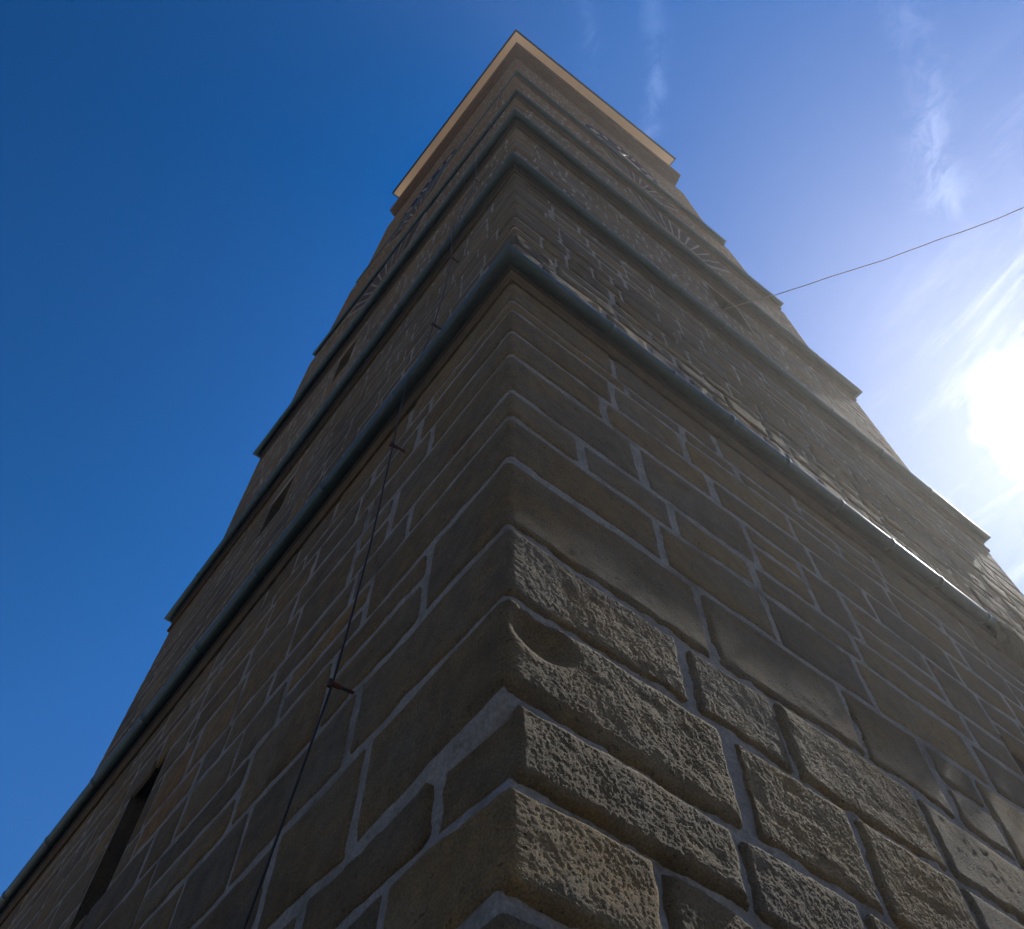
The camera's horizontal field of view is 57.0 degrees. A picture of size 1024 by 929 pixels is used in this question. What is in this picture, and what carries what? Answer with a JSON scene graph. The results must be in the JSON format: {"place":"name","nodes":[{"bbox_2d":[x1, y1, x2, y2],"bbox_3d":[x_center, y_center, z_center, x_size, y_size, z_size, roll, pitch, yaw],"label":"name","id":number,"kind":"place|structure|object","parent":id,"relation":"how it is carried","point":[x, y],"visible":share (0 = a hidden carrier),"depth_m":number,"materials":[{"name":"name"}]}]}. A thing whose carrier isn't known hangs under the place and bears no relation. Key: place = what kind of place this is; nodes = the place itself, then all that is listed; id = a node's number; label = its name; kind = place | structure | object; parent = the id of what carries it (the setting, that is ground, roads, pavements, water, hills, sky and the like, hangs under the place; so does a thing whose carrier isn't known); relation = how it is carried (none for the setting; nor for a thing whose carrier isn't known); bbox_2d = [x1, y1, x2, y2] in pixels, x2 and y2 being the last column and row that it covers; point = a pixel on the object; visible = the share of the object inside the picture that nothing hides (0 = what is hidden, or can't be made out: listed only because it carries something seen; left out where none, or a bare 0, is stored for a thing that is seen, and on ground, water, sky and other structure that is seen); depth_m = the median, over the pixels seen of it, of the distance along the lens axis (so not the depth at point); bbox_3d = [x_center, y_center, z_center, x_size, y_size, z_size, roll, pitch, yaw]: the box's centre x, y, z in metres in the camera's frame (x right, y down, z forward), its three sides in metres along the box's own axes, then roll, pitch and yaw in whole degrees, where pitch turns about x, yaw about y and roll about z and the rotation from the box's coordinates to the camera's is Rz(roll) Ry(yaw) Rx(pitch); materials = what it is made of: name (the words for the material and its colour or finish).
{"place":"outdoors","nodes":[
{"label":"outdoors","id":0,"kind":"place"},
{"bbox_2d":[0,0,1023,896],"label":"sky","id":1,"kind":"structure","parent":0,"point":[194,194],"materials":[{"name":"blue"}]},
{"label":"pavement","id":2,"kind":"structure","parent":0,"visible":0},
{"bbox_2d":[0,29,1023,928],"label":"stone tower","id":3,"kind":"structure","parent":2,"relation":"on","point":[684,599],"depth_m":5.11,"materials":[{"name":"stone"}]},
{"bbox_2d":[69,760,164,928],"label":"window","id":4,"kind":"structure","parent":3,"relation":"in","point":[109,863],"depth_m":7.08,"materials":[{"name":"glass"}]},
{"bbox_2d":[256,476,294,539],"bbox_3d":[-2.630,0.630,11.298,0.458,0.950,0.660,35,-68,-16],"label":"window","id":5,"kind":"structure","parent":3,"relation":"in","point":[278,503],"depth_m":11.58,"materials":[{"name":"glass"}]},
{"bbox_2d":[331,339,356,382],"bbox_3d":[-2.630,-1.607,15.855,0.482,1.300,0.640,35,-68,-16],"label":"window","id":6,"kind":"structure","parent":3,"relation":"in","point":[346,357],"depth_m":16.29,"materials":[{"name":"glass"}]},
{"bbox_2d":[242,74,505,928],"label":"lightning conductor","id":7,"kind":"object","parent":3,"relation":"attached to","point":[331,683],"visible":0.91,"depth_m":4.17,"materials":[{"name":"metal"}]},
{"bbox_2d":[706,284,752,332],"bbox_3d":[3.413,-2.388,15.503,0.851,1.450,0.466,35,-68,-16],"label":"window","id":8,"kind":"structure","parent":3,"relation":"in","point":[734,312],"depth_m":15.99,"materials":[{"name":"glass"}]},
{"bbox_2d":[721,207,1023,309],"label":"overhead wire","id":9,"kind":"object","parent":3,"relation":"attached to","point":[725,305],"visible":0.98,"depth_m":14.12,"materials":[{"name":"metal"}]},
{"bbox_2d":[999,734,1023,774],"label":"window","id":10,"kind":"structure","parent":3,"relation":"in","point":[1020,763],"depth_m":6.12,"materials":[{"name":"glass"}]}
]}

